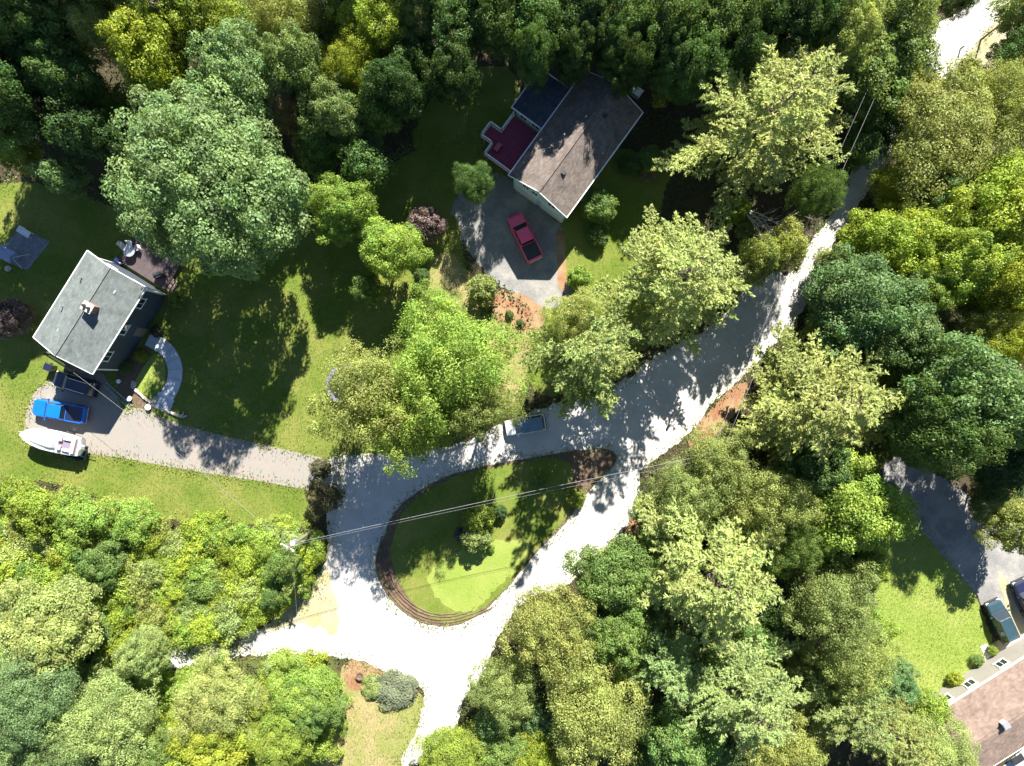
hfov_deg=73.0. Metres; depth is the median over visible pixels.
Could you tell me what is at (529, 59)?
broadleaf tree
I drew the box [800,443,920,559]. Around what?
broadleaf tree
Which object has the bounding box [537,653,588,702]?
broadleaf tree
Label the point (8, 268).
garden boulder
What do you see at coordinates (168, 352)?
stone walkway
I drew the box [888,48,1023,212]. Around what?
broadleaf tree
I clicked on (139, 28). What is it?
broadleaf tree
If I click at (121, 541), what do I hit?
shrub
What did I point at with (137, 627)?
shrub
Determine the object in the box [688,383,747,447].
sandy shoulder
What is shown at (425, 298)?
broadleaf tree
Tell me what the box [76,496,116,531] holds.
shrub
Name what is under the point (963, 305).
broadleaf tree
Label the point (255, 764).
shrub
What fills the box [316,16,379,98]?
broadleaf tree
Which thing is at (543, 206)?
garage door
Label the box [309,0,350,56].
tree
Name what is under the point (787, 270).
overhead cable
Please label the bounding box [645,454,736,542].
broadleaf tree
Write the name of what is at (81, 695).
shrub
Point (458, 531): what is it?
shrub
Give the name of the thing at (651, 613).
broadleaf tree
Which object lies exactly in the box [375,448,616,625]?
island border
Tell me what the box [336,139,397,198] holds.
tree
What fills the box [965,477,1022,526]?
broadleaf tree
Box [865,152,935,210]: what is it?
broadleaf tree
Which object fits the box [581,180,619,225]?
tree
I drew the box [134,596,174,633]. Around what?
shrub
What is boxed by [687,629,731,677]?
tree
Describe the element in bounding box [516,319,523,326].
shrub
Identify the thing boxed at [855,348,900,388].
tree
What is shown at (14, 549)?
shrub
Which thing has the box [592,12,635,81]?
broadleaf tree
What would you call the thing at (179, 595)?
shrub
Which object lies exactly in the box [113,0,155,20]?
tree
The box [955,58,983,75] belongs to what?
shrub
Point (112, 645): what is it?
shrub
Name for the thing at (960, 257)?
broadleaf tree
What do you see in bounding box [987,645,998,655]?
shrub
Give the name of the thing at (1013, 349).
broadleaf tree
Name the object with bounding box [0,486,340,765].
rough ground
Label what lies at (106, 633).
shrub
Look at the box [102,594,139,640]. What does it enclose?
shrub
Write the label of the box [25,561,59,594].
shrub
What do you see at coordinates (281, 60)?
broadleaf tree
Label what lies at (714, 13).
broadleaf tree
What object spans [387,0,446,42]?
broadleaf tree
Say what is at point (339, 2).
tree
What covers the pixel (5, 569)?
shrub
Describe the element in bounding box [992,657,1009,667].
window
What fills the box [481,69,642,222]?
house
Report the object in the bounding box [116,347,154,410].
planting bed
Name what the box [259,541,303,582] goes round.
tree
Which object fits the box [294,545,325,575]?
shrub
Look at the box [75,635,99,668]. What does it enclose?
shrub
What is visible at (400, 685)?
shrub
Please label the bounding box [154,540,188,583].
shrub
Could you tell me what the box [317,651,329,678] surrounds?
shrub
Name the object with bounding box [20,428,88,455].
motor boat
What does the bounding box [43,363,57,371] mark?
wheelie bin
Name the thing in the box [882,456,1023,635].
driveway
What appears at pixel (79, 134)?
tree
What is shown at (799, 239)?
tree
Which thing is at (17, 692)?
broadleaf tree
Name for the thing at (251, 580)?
shrub
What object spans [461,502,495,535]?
shrub
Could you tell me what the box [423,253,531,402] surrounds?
dry lawn
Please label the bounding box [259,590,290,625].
shrub
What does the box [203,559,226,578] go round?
shrub
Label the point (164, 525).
shrub
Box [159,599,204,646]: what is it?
shrub
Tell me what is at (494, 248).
driveway
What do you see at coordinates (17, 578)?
shrub
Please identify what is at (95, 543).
shrub
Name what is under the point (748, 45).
broadleaf tree
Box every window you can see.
[102,351,114,361]
[119,325,130,335]
[136,298,146,309]
[530,189,538,197]
[940,692,953,700]
[961,677,977,688]
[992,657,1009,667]
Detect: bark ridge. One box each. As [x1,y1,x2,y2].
[377,536,491,622]
[380,539,484,620]
[384,544,471,617]
[386,552,456,614]
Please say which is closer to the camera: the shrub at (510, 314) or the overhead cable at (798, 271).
the overhead cable at (798, 271)
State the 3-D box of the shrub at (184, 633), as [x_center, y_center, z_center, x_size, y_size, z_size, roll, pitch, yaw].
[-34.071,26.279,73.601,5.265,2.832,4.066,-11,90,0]
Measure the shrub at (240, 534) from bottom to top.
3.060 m
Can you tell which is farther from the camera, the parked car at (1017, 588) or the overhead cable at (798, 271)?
the parked car at (1017, 588)
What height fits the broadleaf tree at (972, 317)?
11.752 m
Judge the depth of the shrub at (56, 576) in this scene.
72.90 m
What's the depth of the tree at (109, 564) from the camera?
71.29 m
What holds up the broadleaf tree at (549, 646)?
on the ground at (842, 752)
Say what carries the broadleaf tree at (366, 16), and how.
on the ground at (842, 752)
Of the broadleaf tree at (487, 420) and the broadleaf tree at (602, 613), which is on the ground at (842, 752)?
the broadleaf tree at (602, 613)
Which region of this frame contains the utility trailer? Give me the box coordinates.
[66,449,94,460]
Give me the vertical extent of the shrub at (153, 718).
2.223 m
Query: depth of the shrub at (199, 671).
73.26 m
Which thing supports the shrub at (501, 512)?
on the island lawn at (427, 544)
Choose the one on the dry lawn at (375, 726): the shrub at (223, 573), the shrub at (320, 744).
the shrub at (320, 744)
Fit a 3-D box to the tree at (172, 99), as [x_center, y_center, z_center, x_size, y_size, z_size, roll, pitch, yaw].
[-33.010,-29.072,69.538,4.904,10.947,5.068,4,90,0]
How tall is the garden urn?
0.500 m
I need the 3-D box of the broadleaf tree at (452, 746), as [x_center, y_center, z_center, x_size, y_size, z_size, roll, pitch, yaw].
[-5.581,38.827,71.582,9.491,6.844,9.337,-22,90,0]
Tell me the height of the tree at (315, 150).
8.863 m
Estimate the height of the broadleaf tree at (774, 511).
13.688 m
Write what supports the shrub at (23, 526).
on the rough ground at (255, 663)
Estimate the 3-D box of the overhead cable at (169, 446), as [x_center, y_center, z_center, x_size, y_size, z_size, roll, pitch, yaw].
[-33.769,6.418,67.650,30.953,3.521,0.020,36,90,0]
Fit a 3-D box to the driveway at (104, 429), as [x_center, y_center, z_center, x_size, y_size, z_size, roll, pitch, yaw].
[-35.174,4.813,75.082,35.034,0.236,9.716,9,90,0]
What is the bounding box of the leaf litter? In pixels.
[8,12,998,763]
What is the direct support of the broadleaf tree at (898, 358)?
on the ground at (842, 752)
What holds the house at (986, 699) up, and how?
on the ground at (842, 752)
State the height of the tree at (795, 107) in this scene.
22.982 m
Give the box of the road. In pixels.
[238,0,1009,765]
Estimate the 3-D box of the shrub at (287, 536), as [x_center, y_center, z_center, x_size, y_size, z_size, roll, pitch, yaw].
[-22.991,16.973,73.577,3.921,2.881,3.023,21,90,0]
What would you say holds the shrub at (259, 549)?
on the rough ground at (255, 663)
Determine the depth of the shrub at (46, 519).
72.71 m
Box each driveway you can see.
[25,369,324,488]
[450,172,573,308]
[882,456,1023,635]
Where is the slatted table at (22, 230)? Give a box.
[16,225,33,238]
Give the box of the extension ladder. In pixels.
[103,382,132,408]
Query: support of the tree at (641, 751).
on the ground at (842, 752)
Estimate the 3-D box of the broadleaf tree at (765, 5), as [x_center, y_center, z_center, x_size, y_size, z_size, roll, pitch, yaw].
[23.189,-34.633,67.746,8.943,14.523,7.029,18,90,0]
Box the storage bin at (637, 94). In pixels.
[630,87,643,99]
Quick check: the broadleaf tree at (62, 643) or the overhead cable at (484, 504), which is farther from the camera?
the broadleaf tree at (62, 643)
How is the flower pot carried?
on the planting bed at (124, 388)
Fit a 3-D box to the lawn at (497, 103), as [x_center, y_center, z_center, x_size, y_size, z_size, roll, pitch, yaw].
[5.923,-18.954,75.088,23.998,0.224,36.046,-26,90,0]
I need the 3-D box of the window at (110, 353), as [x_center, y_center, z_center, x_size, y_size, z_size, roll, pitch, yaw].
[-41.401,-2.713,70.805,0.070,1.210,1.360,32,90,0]
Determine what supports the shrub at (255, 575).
on the rough ground at (255, 663)
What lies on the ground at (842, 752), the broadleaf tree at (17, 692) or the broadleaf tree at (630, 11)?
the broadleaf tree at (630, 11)
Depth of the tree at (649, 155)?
72.01 m
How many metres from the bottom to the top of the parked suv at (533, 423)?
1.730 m
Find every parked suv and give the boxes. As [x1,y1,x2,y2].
[53,371,100,397]
[504,414,546,436]
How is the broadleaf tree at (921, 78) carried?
on the ground at (842, 752)
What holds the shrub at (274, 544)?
on the rough ground at (255, 663)
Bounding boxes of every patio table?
[123,245,135,256]
[1009,752,1023,765]
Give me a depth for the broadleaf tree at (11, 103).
62.80 m
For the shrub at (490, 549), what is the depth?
74.46 m
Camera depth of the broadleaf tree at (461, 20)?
63.05 m
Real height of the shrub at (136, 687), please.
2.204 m
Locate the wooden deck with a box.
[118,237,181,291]
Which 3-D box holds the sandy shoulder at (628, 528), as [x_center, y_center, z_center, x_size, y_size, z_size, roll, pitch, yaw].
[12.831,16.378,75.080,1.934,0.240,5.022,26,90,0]
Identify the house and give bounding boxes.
[33,250,165,374]
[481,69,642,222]
[922,637,1023,765]
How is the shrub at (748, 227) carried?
on the ground at (842, 752)
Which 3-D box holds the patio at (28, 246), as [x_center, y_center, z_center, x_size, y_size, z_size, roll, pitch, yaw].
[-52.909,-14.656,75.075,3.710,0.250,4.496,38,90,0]
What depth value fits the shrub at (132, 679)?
73.12 m
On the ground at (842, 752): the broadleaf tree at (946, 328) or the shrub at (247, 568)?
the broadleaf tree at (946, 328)
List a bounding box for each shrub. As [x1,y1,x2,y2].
[0,297,36,339]
[0,484,6,507]
[0,507,19,532]
[0,515,8,538]
[0,525,31,570]
[0,529,19,559]
[0,542,31,590]
[0,594,28,619]
[0,645,22,679]
[0,717,33,759]
[0,729,27,754]
[0,748,38,765]
[1,486,15,510]
[1,516,31,544]
[2,573,28,589]
[9,554,41,581]
[16,524,57,560]
[16,732,40,756]
[17,524,32,532]
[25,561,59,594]
[26,487,54,537]
[26,544,56,571]
[32,547,71,573]
[35,562,79,611]
[39,522,69,541]
[40,545,73,566]
[42,565,73,585]
[45,529,68,549]
[46,530,94,577]
[57,481,78,505]
[64,659,85,679]
[71,573,100,606]
[74,681,88,704]
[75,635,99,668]
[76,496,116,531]
[76,652,115,694]
[78,533,100,550]
[85,597,108,632]
[89,592,118,617]
[89,619,125,646]
[91,507,115,545]
[93,493,151,526]
[96,624,136,667]
[96,729,126,765]
[98,592,134,621]
[100,522,131,550]
[102,568,146,611]
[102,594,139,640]
[108,544,135,564]
[117,360,132,375]
[117,558,140,577]
[118,664,143,695]
[119,559,154,614]
[119,602,142,619]
[121,677,157,715]
[127,544,155,565]
[127,556,165,591]
[131,608,153,631]
[132,349,148,362]
[132,516,166,560]
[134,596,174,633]
[135,668,168,697]
[135,709,179,748]
[140,708,162,728]
[146,581,172,607]
[147,664,174,717]
[148,515,173,549]
[149,325,163,337]
[152,545,168,571]
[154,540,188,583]
[155,527,187,568]
[156,567,185,601]
[156,588,172,611]
[156,632,179,662]
[157,701,179,727]
[158,540,205,584]
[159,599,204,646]
[159,677,183,705]
[161,579,186,606]
[163,290,186,313]
[163,709,181,732]
[169,616,210,651]
[170,510,219,567]
[170,663,194,686]
[171,600,209,624]
[172,569,224,613]
[176,506,228,541]
[181,555,219,588]
[184,543,210,566]
[187,609,221,648]
[187,658,227,681]
[194,602,212,617]
[195,515,233,555]
[202,594,219,617]
[202,611,246,648]
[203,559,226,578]
[205,579,219,604]
[205,649,230,676]
[206,527,237,560]
[206,578,227,604]
[208,560,240,598]
[210,606,253,644]
[211,600,229,619]
[213,542,240,565]
[217,583,253,620]
[218,565,255,607]
[220,531,256,566]
[224,520,254,548]
[228,539,263,588]
[228,603,268,636]
[231,576,260,607]
[231,592,261,615]
[233,567,260,592]
[238,516,281,564]
[242,674,255,693]
[242,676,260,718]
[242,714,259,765]
[242,755,258,765]
[249,537,271,563]
[249,558,268,582]
[249,593,263,618]
[251,677,270,706]
[255,564,277,597]
[256,660,269,687]
[258,517,285,541]
[258,653,288,675]
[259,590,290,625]
[263,511,304,543]
[264,548,305,606]
[274,647,308,675]
[278,584,295,614]
[279,528,306,551]
[279,580,310,597]
[289,751,309,765]
[291,646,328,670]
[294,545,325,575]
[295,568,315,589]
[297,576,318,602]
[298,733,344,762]
[302,520,326,558]
[308,458,332,478]
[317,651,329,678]
[319,703,348,738]
[334,685,354,705]
[361,673,386,698]
[368,668,419,710]
[407,205,447,244]
[413,268,430,285]
[453,527,465,541]
[459,527,493,553]
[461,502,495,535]
[464,274,498,307]
[486,545,494,553]
[494,504,507,519]
[505,310,513,318]
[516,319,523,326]
[530,474,546,488]
[564,486,586,508]
[566,264,593,291]
[584,223,609,246]
[615,152,642,176]
[638,166,655,182]
[721,196,752,224]
[735,216,759,239]
[834,240,858,262]
[946,672,964,686]
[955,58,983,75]
[970,654,984,667]
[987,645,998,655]
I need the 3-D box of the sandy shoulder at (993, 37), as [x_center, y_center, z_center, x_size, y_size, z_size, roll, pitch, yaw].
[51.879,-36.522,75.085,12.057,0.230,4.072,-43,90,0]
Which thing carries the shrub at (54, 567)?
on the rough ground at (255, 663)
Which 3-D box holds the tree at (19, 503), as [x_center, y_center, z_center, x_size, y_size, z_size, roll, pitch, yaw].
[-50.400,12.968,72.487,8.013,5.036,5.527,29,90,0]
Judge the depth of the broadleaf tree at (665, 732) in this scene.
65.79 m
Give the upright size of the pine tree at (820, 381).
20.938 m
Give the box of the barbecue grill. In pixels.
[152,270,166,278]
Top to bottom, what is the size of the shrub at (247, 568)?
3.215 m
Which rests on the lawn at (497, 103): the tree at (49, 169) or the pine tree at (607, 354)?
the pine tree at (607, 354)
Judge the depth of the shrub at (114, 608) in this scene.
73.61 m
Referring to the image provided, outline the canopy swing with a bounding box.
[0,243,29,266]
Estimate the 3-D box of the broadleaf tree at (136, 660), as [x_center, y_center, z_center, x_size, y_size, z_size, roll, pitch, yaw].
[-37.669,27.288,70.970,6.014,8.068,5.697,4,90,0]
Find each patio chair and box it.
[116,241,124,246]
[125,240,132,245]
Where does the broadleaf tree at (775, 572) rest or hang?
on the ground at (842, 752)
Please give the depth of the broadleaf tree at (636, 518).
69.02 m
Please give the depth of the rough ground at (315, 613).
74.94 m
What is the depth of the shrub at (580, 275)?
72.98 m
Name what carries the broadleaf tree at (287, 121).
on the ground at (842, 752)
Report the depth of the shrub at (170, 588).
73.06 m
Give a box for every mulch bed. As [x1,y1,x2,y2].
[344,660,382,689]
[491,289,544,331]
[556,229,566,290]
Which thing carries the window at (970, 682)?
in the house at (986, 699)
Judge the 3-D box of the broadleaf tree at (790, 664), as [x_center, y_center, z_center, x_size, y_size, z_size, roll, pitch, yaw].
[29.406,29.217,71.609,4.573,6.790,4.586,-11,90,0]
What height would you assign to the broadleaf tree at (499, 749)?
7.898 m
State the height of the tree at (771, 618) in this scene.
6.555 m
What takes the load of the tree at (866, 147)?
on the ground at (842, 752)
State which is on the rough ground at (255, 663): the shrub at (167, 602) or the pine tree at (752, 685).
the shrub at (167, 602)
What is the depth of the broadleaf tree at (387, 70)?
64.18 m
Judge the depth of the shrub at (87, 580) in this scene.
72.89 m
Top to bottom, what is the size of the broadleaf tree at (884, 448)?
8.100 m
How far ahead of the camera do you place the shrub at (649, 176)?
73.96 m
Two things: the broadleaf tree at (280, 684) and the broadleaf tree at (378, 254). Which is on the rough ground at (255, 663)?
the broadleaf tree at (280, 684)
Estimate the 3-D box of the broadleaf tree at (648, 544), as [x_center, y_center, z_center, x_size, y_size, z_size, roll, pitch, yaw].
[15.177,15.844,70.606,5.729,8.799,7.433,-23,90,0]
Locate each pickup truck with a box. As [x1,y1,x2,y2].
[32,398,89,423]
[507,212,542,263]
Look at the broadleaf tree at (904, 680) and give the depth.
69.88 m
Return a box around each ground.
[0,0,1023,765]
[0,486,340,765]
[264,564,339,634]
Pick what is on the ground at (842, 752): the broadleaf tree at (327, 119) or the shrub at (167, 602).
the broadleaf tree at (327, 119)
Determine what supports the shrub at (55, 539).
on the rough ground at (255, 663)
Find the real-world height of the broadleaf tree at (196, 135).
20.444 m
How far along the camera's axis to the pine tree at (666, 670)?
65.47 m
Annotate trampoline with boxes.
[326,366,361,403]
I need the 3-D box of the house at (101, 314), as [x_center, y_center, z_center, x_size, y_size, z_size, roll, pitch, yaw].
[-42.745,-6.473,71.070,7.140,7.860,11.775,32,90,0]
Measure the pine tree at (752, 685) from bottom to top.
18.944 m
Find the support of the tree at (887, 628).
on the ground at (842, 752)
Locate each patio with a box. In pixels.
[4,228,49,269]
[980,644,991,658]
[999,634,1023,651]
[1004,748,1023,765]
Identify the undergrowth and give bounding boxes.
[0,0,1023,765]
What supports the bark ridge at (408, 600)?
on the island border
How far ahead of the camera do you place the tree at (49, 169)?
68.03 m
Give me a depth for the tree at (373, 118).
66.87 m
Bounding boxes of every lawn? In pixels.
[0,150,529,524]
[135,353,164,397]
[306,665,424,765]
[391,458,573,621]
[412,66,673,396]
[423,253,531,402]
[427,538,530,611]
[872,505,991,706]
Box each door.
[132,327,147,336]
[516,184,536,203]
[541,203,562,222]
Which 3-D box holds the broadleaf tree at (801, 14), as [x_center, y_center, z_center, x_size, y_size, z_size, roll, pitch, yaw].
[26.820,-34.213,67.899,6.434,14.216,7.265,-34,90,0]
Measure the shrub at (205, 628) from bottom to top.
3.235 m
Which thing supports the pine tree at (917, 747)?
on the ground at (842, 752)
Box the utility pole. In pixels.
[280,527,316,551]
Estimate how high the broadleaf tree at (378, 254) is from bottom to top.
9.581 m
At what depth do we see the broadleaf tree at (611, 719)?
64.23 m
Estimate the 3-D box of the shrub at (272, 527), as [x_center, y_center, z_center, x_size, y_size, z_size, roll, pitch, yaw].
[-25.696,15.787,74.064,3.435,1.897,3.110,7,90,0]
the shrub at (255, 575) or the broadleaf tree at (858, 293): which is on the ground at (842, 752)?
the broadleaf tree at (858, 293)
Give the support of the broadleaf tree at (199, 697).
on the rough ground at (255, 663)
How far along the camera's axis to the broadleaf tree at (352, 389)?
61.65 m
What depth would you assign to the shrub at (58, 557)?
72.70 m
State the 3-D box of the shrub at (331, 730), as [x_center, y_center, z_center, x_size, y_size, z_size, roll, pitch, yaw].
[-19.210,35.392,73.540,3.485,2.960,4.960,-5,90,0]
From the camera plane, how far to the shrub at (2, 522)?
73.39 m
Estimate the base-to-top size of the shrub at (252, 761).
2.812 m
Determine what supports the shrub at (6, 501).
on the rough ground at (255, 663)
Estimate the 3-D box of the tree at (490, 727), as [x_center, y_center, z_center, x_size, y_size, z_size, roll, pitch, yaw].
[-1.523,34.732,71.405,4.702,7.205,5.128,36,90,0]
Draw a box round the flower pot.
[145,404,151,409]
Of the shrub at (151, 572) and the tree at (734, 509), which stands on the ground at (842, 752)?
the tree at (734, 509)
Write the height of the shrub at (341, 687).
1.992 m
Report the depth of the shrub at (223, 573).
73.44 m
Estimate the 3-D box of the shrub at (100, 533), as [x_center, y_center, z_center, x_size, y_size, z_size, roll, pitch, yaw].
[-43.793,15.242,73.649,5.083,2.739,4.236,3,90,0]
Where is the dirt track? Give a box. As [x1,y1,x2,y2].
[111,634,239,674]
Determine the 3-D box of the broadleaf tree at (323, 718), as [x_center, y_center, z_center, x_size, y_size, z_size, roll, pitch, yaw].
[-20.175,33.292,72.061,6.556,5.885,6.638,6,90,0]
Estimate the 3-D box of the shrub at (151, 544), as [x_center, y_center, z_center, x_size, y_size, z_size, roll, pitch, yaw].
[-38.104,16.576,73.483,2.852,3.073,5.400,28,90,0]
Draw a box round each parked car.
[983,597,1019,642]
[1009,576,1023,615]
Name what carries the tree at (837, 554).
on the ground at (842, 752)
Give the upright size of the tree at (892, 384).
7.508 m
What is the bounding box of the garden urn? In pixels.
[356,673,362,680]
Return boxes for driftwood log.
[162,407,186,417]
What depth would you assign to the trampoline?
74.12 m
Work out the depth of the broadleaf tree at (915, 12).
64.61 m
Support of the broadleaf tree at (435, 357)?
on the lawn at (164, 316)
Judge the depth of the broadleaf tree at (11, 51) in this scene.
61.52 m
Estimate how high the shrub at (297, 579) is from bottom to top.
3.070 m
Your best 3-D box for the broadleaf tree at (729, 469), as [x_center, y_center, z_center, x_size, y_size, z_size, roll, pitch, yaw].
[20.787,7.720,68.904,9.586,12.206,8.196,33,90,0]
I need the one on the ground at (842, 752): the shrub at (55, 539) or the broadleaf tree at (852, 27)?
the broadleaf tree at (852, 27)
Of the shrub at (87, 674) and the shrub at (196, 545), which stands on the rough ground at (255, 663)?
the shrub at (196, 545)
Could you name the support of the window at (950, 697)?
in the house at (986, 699)
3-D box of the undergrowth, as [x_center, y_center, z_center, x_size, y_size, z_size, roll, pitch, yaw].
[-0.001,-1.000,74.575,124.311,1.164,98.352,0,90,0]
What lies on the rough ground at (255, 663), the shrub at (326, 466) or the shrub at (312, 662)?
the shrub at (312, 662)
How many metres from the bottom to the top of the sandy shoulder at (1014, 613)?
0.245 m
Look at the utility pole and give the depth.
66.86 m
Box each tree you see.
[0,0,85,62]
[0,0,96,66]
[0,47,62,152]
[0,51,65,141]
[0,127,45,175]
[0,474,66,543]
[0,573,106,687]
[0,649,84,756]
[9,36,116,112]
[18,712,115,765]
[25,154,99,199]
[34,666,161,765]
[37,92,130,162]
[39,0,124,69]
[51,484,114,553]
[71,0,129,15]
[71,539,127,593]
[84,79,138,128]
[92,0,205,105]
[98,74,313,282]
[104,496,161,549]
[111,624,172,683]
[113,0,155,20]
[124,720,186,765]
[151,59,200,109]
[156,0,249,55]
[163,691,260,765]
[166,644,269,748]
[181,14,293,137]
[188,0,218,39]
[231,4,265,35]
[242,0,332,73]
[245,695,314,765]
[254,17,331,109]
[255,73,304,137]
[257,581,288,609]
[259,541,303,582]
[266,645,343,730]
[288,673,349,740]
[290,121,348,176]
[292,71,368,146]
[301,170,378,247]
[303,332,431,453]
[304,476,345,521]
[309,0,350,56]
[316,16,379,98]
[324,0,414,60]
[326,0,353,15]
[326,112,383,160]
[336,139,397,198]
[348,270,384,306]
[349,80,405,139]
[355,206,433,281]
[359,46,428,123]
[363,360,472,478]
[378,21,437,103]
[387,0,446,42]
[389,294,530,437]
[393,277,478,354]
[405,720,496,765]
[420,29,483,109]
[423,0,501,76]
[446,379,529,446]
[452,159,496,205]
[464,651,537,736]
[468,0,537,64]
[471,698,521,739]
[478,711,546,765]
[497,581,608,698]
[507,0,574,64]
[508,18,559,93]
[508,730,574,765]
[515,687,559,748]
[518,274,659,419]
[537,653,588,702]
[538,285,612,342]
[539,637,654,765]
[541,0,616,67]
[555,16,603,88]
[558,533,661,620]
[567,594,618,648]
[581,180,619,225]
[586,600,652,678]
[592,0,665,72]
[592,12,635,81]
[597,480,786,656]
[604,644,655,696]
[609,733,652,765]
[610,31,656,99]
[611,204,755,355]
[621,584,672,627]
[623,611,702,702]
[627,489,681,536]
[633,520,690,578]
[639,143,670,172]
[639,694,726,765]
[640,0,709,59]
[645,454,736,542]
[647,26,703,98]
[649,68,679,108]
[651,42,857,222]
[658,26,740,104]
[664,617,810,761]
[675,420,767,505]
[681,0,755,73]
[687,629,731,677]
[699,722,747,765]
[712,17,777,91]
[713,488,771,536]
[719,319,908,474]
[721,0,799,58]
[724,466,829,545]
[735,624,782,671]
[736,232,792,287]
[738,705,835,765]
[739,207,810,275]
[746,525,801,581]
[753,213,810,271]
[757,592,795,636]
[761,0,824,65]
[766,420,805,470]
[767,434,856,496]
[767,518,834,572]
[768,646,901,754]
[770,494,828,533]
[775,549,884,662]
[777,641,823,692]
[781,155,850,219]
[788,0,866,56]
[794,622,902,711]
[799,307,858,350]
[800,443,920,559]
[801,242,930,364]
[806,0,885,81]
[807,246,841,281]
[807,523,861,573]
[807,669,840,711]
[829,0,943,120]
[834,200,956,279]
[837,438,884,474]
[837,537,889,590]
[839,116,890,172]
[849,301,949,382]
[851,675,941,765]
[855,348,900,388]
[856,606,904,648]
[857,92,925,150]
[860,417,897,463]
[864,0,940,55]
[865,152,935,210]
[869,655,921,707]
[870,367,905,406]
[876,67,946,126]
[879,378,1016,481]
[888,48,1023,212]
[889,261,959,324]
[893,712,982,765]
[897,328,1023,442]
[898,136,946,170]
[902,161,980,216]
[904,312,961,355]
[909,212,1023,305]
[910,685,954,730]
[921,147,1023,255]
[934,0,979,21]
[943,306,1023,351]
[950,237,1023,316]
[951,289,992,319]
[955,56,1023,151]
[965,437,1023,503]
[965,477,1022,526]
[968,497,1023,555]
[970,308,1023,366]
[975,390,1023,450]
[980,0,1023,40]
[982,23,1023,83]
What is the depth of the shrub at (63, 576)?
73.33 m
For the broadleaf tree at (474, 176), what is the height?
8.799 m
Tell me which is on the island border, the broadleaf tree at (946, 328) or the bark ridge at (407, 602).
the bark ridge at (407, 602)
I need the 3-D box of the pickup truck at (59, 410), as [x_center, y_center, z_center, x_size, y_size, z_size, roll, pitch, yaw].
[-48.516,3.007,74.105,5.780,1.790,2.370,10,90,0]
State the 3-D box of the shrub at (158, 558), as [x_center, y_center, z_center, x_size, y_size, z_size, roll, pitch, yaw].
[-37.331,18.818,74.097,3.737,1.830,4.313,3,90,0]
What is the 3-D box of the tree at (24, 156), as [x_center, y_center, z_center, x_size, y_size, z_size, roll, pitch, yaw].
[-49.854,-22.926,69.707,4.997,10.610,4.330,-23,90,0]
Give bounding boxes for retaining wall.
[130,380,158,403]
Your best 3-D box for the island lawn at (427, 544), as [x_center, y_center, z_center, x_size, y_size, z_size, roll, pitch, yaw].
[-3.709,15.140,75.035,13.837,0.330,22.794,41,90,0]
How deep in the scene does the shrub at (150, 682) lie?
73.67 m
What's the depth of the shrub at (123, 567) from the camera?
73.81 m
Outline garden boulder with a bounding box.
[5,266,11,270]
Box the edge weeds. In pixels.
[0,0,1023,765]
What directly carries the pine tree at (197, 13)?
on the ground at (842, 752)
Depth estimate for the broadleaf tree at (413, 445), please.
62.23 m
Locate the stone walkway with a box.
[145,334,182,413]
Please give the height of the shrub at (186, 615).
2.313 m
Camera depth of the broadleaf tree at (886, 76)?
66.36 m
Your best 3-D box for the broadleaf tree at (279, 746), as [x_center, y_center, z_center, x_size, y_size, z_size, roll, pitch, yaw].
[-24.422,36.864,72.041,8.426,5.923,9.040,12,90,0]
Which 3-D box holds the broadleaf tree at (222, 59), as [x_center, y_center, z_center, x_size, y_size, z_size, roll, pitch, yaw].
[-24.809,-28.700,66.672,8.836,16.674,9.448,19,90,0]
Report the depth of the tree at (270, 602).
72.34 m
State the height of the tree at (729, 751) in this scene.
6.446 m
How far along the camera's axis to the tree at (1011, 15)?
69.35 m
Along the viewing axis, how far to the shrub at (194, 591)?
73.26 m
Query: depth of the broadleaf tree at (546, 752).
67.89 m
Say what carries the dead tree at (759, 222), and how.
on the ground at (842, 752)
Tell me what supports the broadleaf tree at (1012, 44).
on the sandy shoulder at (993, 37)
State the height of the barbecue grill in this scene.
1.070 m
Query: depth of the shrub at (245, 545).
73.31 m
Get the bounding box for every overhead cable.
[54,358,286,544]
[292,453,714,543]
[292,461,698,545]
[717,56,882,437]
[724,56,893,446]
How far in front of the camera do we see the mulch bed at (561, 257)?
74.95 m
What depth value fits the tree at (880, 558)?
67.78 m
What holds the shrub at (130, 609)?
on the rough ground at (255, 663)
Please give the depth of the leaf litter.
74.83 m
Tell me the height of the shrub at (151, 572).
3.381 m
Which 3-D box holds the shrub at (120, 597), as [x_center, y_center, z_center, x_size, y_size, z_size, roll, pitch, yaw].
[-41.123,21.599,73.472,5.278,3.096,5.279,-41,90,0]
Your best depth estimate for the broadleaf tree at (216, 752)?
69.27 m
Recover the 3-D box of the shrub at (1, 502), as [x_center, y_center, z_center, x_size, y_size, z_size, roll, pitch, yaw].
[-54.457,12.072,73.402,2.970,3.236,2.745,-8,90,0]
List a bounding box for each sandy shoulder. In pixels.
[624,516,641,536]
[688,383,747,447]
[951,3,1018,87]
[972,640,1010,668]
[997,571,1023,634]
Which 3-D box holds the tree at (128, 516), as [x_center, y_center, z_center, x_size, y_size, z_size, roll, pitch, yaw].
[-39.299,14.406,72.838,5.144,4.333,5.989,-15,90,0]
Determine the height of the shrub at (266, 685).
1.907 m
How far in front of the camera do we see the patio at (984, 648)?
74.94 m
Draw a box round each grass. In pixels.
[305,250,528,765]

